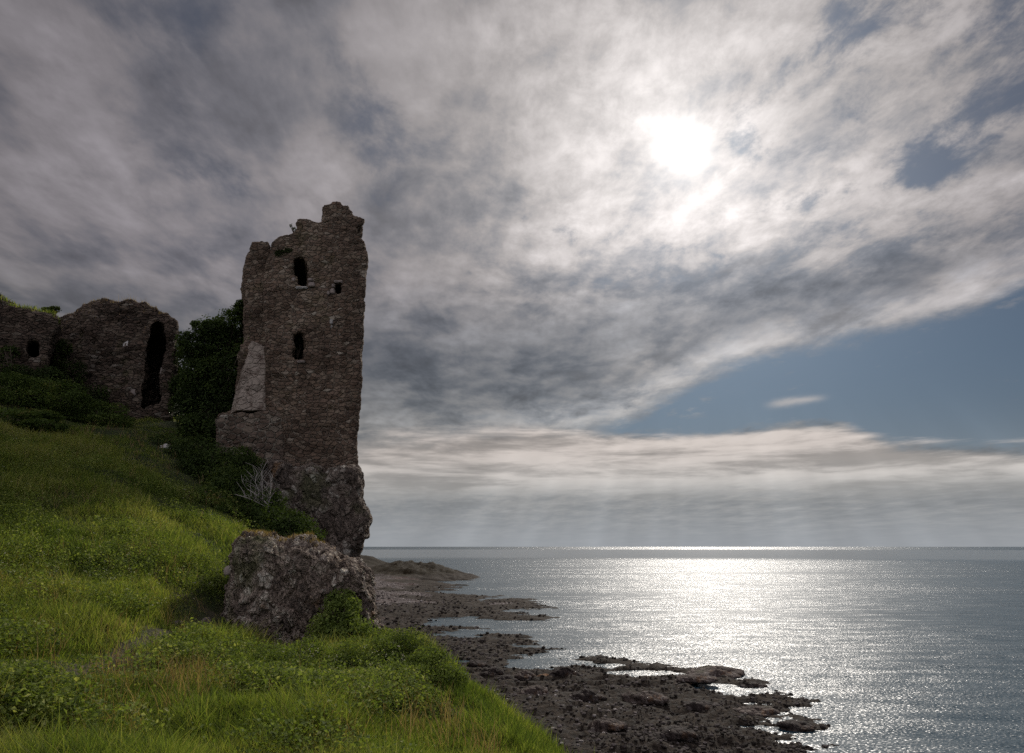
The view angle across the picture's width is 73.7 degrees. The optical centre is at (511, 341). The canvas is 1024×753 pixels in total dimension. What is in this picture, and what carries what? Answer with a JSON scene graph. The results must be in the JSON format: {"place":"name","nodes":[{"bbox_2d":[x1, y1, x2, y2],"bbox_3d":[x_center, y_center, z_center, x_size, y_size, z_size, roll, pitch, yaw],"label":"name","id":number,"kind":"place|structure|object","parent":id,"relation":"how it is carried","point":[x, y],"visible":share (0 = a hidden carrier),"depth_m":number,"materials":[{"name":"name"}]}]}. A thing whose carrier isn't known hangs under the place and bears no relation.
{"place":"outdoors","nodes":[
{"label":"outdoors","id":0,"kind":"place"},
{"bbox_2d":[0,378,594,752],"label":"grass bank","id":1,"kind":"structure","parent":0,"point":[210,612],"depth_m":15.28,"materials":[{"name":"green plant"}]},
{"bbox_2d":[0,370,58,410],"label":"bramble","id":2,"kind":"object","parent":1,"relation":"on","point":[6,394],"visible":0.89,"depth_m":26.23,"materials":[{"name":"green plant"}]},
{"bbox_2d":[0,293,61,404],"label":"wall stump","id":3,"kind":"object","parent":1,"relation":"on","point":[33,333],"visible":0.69,"depth_m":29.85,"materials":[{"name":"stone"}]},
{"bbox_2d":[0,344,69,393],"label":"ivy mat","id":4,"kind":"object","parent":3,"relation":"attached to","point":[52,373],"visible":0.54,"depth_m":28.99,"materials":[{"name":"green plant"}]},
{"bbox_2d":[41,306,61,313],"bbox_3d":[-21.593,-1.373,31.922,0.896,0.609,0.728,0,-17,0],"label":"sapling","id":5,"kind":"object","parent":3,"relation":"on","point":[52,308],"visible":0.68,"depth_m":31.85,"materials":[{"name":"green plant"}]},
{"bbox_2d":[47,338,110,409],"bbox_3d":[-20.059,1.547,31.551,3.344,3.673,1.229,0,-17,0],"label":"ivy mat","id":6,"kind":"object","parent":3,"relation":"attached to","point":[59,346],"visible":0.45,"depth_m":31.53,"materials":[{"name":"green plant"}]},
{"bbox_2d":[0,407,70,432],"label":"bramble","id":7,"kind":"object","parent":1,"relation":"on","point":[49,419],"visible":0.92,"depth_m":23.62,"materials":[{"name":"green plant"}]},
{"bbox_2d":[5,376,99,414],"bbox_3d":[-18.733,2.252,27.885,3.940,1.709,2.877,0,-17,0],"label":"bramble","id":8,"kind":"object","parent":1,"relation":"on","point":[75,393],"visible":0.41,"depth_m":27.37,"materials":[{"name":"green plant"}]},
{"bbox_2d":[46,398,136,427],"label":"bramble","id":9,"kind":"object","parent":1,"relation":"on","point":[100,417],"visible":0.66,"depth_m":27.72,"materials":[{"name":"green plant"}]},
{"bbox_2d":[49,295,179,421],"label":"curtain wall","id":10,"kind":"structure","parent":1,"relation":"on","point":[124,349],"depth_m":32.54,"materials":[{"name":"stone"}]},
{"bbox_2d":[147,429,201,452],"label":"shrub","id":11,"kind":"object","parent":1,"relation":"on","point":[166,439],"visible":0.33,"depth_m":26.48,"materials":[{"name":"green plant"}]},
{"bbox_2d":[162,434,226,468],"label":"shrub","id":12,"kind":"object","parent":1,"relation":"on","point":[181,446],"visible":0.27,"depth_m":25.73,"materials":[{"name":"green plant"}]},
{"bbox_2d":[5,434,404,671],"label":"wild flowers","id":13,"kind":"object","parent":1,"relation":"on","point":[157,569],"visible":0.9,"depth_m":11.77,"materials":[{"name":"white plant"}]},
{"bbox_2d":[167,299,243,442],"bbox_3d":[-13.504,1.302,31.407,3.905,7.408,6.068,10,-19,-30],"label":"ivy thicket","id":14,"kind":"object","parent":1,"relation":"on","point":[202,398],"visible":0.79,"depth_m":31.12,"materials":[{"name":"green plant"}]},
{"bbox_2d":[201,617,211,624],"bbox_3d":[-5.359,4.908,11.988,0.245,0.162,0.201,-5,-17,15],"label":"stone","id":15,"kind":"object","parent":1,"relation":"on","point":[208,620],"visible":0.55,"depth_m":11.94,"materials":[{"name":"grey stone"}]},
{"bbox_2d":[179,483,239,514],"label":"shrub","id":16,"kind":"object","parent":1,"relation":"on","point":[215,503],"visible":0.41,"depth_m":21.01,"materials":[{"name":"green plant"}]},
{"bbox_2d":[171,439,252,487],"bbox_3d":[-10.823,4.801,24.924,2.662,2.418,2.379,0,-17,0],"label":"shrub","id":17,"kind":"object","parent":1,"relation":"on","point":[199,465],"visible":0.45,"depth_m":24.37,"materials":[{"name":"green plant"}]},
{"bbox_2d":[0,420,435,752],"bbox_3d":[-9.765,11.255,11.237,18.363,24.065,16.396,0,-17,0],"label":"weeds","id":18,"kind":"object","parent":1,"relation":"on","point":[39,688],"visible":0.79,"depth_m":7.99,"materials":[{"name":"green plant"}]},
{"bbox_2d":[223,565,229,575],"bbox_3d":[-5.632,4.637,13.854,0.422,0.220,0.256,13,-21,-36],"label":"stone","id":19,"kind":"object","parent":1,"relation":"on","point":[226,571],"visible":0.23,"depth_m":13.71,"materials":[{"name":"grey stone"}]},
{"bbox_2d":[198,462,265,507],"bbox_3d":[-9.666,5.285,23.436,2.470,2.352,2.237,0,-17,0],"label":"shrub","id":20,"kind":"object","parent":1,"relation":"on","point":[231,484],"visible":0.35,"depth_m":23.21,"materials":[{"name":"green plant"}]},
{"bbox_2d":[214,444,267,488],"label":"shrub","id":21,"kind":"object","parent":1,"relation":"on","point":[251,456],"visible":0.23,"depth_m":25.89,"materials":[{"name":"green plant"}]},
{"bbox_2d":[221,485,287,528],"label":"shrub","id":22,"kind":"object","parent":1,"relation":"on","point":[251,511],"visible":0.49,"depth_m":21.73,"materials":[{"name":"green plant"}]},
{"bbox_2d":[0,387,512,752],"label":"dead stalks","id":23,"kind":"object","parent":1,"relation":"on","point":[411,716],"visible":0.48,"depth_m":7.37,"materials":[{"name":"brown plant"}]},
{"bbox_2d":[218,670,294,696],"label":"shrub","id":24,"kind":"object","parent":1,"relation":"on","point":[242,685],"visible":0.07,"depth_m":7.68,"materials":[{"name":"green plant"}]},
{"bbox_2d":[235,460,278,513],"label":"dead shrub","id":25,"kind":"object","parent":1,"relation":"on","point":[262,491],"visible":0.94,"depth_m":21.97,"materials":[{"name":"grey plant"}]},
{"bbox_2d":[234,640,318,678],"bbox_3d":[-3.140,4.388,8.958,1.118,0.883,1.094,0,-17,0],"label":"shrub","id":26,"kind":"object","parent":1,"relation":"on","point":[262,651],"visible":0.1,"depth_m":9.04,"materials":[{"name":"green plant"}]},
{"bbox_2d":[247,502,316,535],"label":"shrub","id":27,"kind":"object","parent":1,"relation":"on","point":[270,526],"visible":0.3,"depth_m":20.90,"materials":[{"name":"green plant"}]},
{"bbox_2d":[214,446,372,557],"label":"sea crag","id":28,"kind":"structure","parent":1,"relation":"on","point":[332,500],"depth_m":26.02,"materials":[{"name":"grey stone"}]},
{"bbox_2d":[215,201,368,471],"bbox_3d":[-9.924,0.599,30.835,7.405,13.528,3.988,0,-17,0],"label":"tower ruin","id":29,"kind":"object","parent":28,"relation":"on","point":[288,407],"visible":0.75,"depth_m":29.11,"materials":[{"name":"stone"}]},
{"bbox_2d":[275,247,292,256],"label":"wall plant","id":30,"kind":"object","parent":29,"relation":"attached to","point":[278,253],"depth_m":30.22,"materials":[{"name":"green plant"}]},
{"bbox_2d":[294,337,303,359],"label":"wall plant","id":31,"kind":"object","parent":29,"relation":"attached to","point":[297,348],"depth_m":29.66,"materials":[{"name":"green plant"}]},
{"bbox_2d":[220,528,383,646],"bbox_3d":[-4.278,5.347,13.916,3.678,2.968,3.588,0,-17,0],"label":"rock outcrop","id":32,"kind":"object","parent":1,"relation":"on","point":[285,584],"visible":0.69,"depth_m":12.50,"materials":[{"name":"grey stone"}]},
{"bbox_2d":[274,516,329,540],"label":"shrub","id":33,"kind":"object","parent":1,"relation":"on","point":[300,524],"visible":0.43,"depth_m":20.51,"materials":[{"name":"green plant"}]},
{"bbox_2d":[278,672,341,695],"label":"shrub","id":34,"kind":"object","parent":1,"relation":"on","point":[308,685],"visible":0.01,"depth_m":7.70,"materials":[{"name":"green plant"}]},
{"bbox_2d":[270,634,350,671],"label":"shrub","id":35,"kind":"object","parent":1,"relation":"on","point":[314,646],"visible":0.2,"depth_m":9.67,"materials":[{"name":"green plant"}]},
{"bbox_2d":[298,588,379,650],"bbox_3d":[-2.864,4.920,11.823,1.556,1.274,1.224,0,-17,0],"label":"bush","id":36,"kind":"object","parent":1,"relation":"on","point":[348,605],"visible":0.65,"depth_m":11.73,"materials":[{"name":"green plant"}]},
{"bbox_2d":[316,634,376,669],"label":"shrub","id":37,"kind":"object","parent":1,"relation":"on","point":[342,644],"visible":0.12,"depth_m":10.00,"materials":[{"name":"green plant"}]},
{"bbox_2d":[337,629,406,671],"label":"shrub","id":38,"kind":"object","parent":1,"relation":"on","point":[389,647],"visible":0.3,"depth_m":9.78,"materials":[{"name":"green plant"}]},
{"bbox_2d":[345,678,413,713],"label":"shrub","id":39,"kind":"object","parent":1,"relation":"on","point":[380,699],"visible":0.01,"depth_m":7.56,"materials":[{"name":"green plant"}]},
{"bbox_2d":[367,656,436,692],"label":"shrub","id":40,"kind":"object","parent":1,"relation":"on","point":[412,666],"visible":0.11,"depth_m":8.74,"materials":[{"name":"green plant"}]},
{"bbox_2d":[370,624,440,665],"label":"shrub","id":41,"kind":"object","parent":1,"relation":"on","point":[402,641],"visible":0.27,"depth_m":10.14,"materials":[{"name":"green plant"}]},
{"bbox_2d":[382,681,458,721],"bbox_3d":[-1.061,4.290,7.798,1.016,0.751,1.095,0,-17,0],"label":"shrub","id":42,"kind":"object","parent":1,"relation":"on","point":[433,691],"visible":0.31,"depth_m":7.68,"materials":[{"name":"green plant"}]},
{"bbox_2d":[402,642,469,689],"bbox_3d":[-1.090,4.531,9.262,1.016,0.818,0.954,4,-17,-13],"label":"shrub","id":43,"kind":"object","parent":1,"relation":"on","point":[435,660],"visible":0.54,"depth_m":9.14,"materials":[{"name":"green plant"}]},
{"bbox_2d":[0,0,1023,546],"label":"sky","id":44,"kind":"structure","parent":0,"point":[641,273],"materials":[{"name":"grey"}]},
{"bbox_2d":[360,555,839,752],"bbox_3d":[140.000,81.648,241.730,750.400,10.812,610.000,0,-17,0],"label":"shore","id":45,"kind":"structure","parent":0,"point":[406,575],"depth_m":60.71,"materials":[{"name":"grey stone"}]},
{"bbox_2d":[467,660,487,667],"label":"boulder","id":46,"kind":"object","parent":45,"relation":"on","point":[476,663],"visible":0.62,"depth_m":69.52,"materials":[{"name":"grey stone"}]},
{"bbox_2d":[478,667,503,676],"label":"boulder","id":47,"kind":"object","parent":45,"relation":"on","point":[491,671],"visible":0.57,"depth_m":63.83,"materials":[{"name":"grey stone"}]},
{"bbox_2d":[493,675,514,679],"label":"boulder","id":48,"kind":"object","parent":45,"relation":"on","point":[502,677],"visible":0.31,"depth_m":61.55,"materials":[{"name":"grey stone"}]},
{"bbox_2d":[513,670,535,680],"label":"boulder","id":49,"kind":"object","parent":45,"relation":"on","point":[524,675],"visible":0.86,"depth_m":63.47,"materials":[{"name":"grey stone"}]},
{"bbox_2d":[517,685,548,694],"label":"boulder","id":50,"kind":"object","parent":45,"relation":"on","point":[537,689],"visible":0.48,"depth_m":54.26,"materials":[{"name":"grey stone"}]},
{"bbox_2d":[549,666,579,676],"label":"boulder","id":51,"kind":"object","parent":45,"relation":"on","point":[560,671],"visible":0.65,"depth_m":63.98,"materials":[{"name":"grey stone"}]},
{"bbox_2d":[569,688,606,702],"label":"boulder","id":52,"kind":"object","parent":45,"relation":"on","point":[587,695],"visible":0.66,"depth_m":52.54,"materials":[{"name":"grey stone"}]},
{"bbox_2d":[375,582,838,752],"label":"beach stones","id":53,"kind":"object","parent":45,"relation":"on","point":[703,747],"visible":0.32,"depth_m":52.73,"materials":[{"name":"grey stone"}]},
{"bbox_2d":[588,717,627,732],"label":"boulder","id":54,"kind":"object","parent":45,"relation":"on","point":[602,724],"visible":0.86,"depth_m":45.27,"materials":[{"name":"grey stone"}]},
{"bbox_2d":[621,691,669,705],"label":"boulder","id":55,"kind":"object","parent":45,"relation":"on","point":[650,698],"visible":0.95,"depth_m":52.23,"materials":[{"name":"grey stone"}]},
{"bbox_2d":[653,725,698,741],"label":"boulder","id":56,"kind":"object","parent":45,"relation":"on","point":[669,733],"visible":0.86,"depth_m":42.62,"materials":[{"name":"grey stone"}]},
{"bbox_2d":[674,673,717,684],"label":"boulder","id":57,"kind":"object","parent":45,"relation":"on","point":[699,678],"visible":0.97,"depth_m":61.13,"materials":[{"name":"grey stone"}]},
{"bbox_2d":[682,700,718,711],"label":"boulder","id":58,"kind":"object","parent":45,"relation":"on","point":[700,705],"visible":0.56,"depth_m":51.38,"materials":[{"name":"grey stone"}]},
{"bbox_2d":[686,665,745,678],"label":"boulder","id":59,"kind":"object","parent":45,"relation":"on","point":[719,671],"visible":0.62,"depth_m":65.75,"materials":[{"name":"grey stone"}]},
{"bbox_2d":[738,682,767,687],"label":"boulder","id":60,"kind":"object","parent":45,"relation":"on","point":[755,685],"visible":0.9,"depth_m":60.85,"materials":[{"name":"grey stone"}]},
{"bbox_2d":[733,705,781,716],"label":"boulder","id":61,"kind":"object","parent":45,"relation":"on","point":[763,711],"visible":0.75,"depth_m":50.93,"materials":[{"name":"grey stone"}]},
{"bbox_2d":[776,719,816,731],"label":"boulder","id":62,"kind":"object","parent":45,"relation":"on","point":[793,725],"visible":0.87,"depth_m":46.58,"materials":[{"name":"grey stone"}]},
{"bbox_2d":[361,547,1023,752],"bbox_3d":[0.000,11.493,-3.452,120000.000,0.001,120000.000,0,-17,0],"label":"sea","id":63,"kind":"structure","parent":0,"point":[896,649],"depth_m":111.27,"materials":[{"name":"grey liquid"}]}
]}

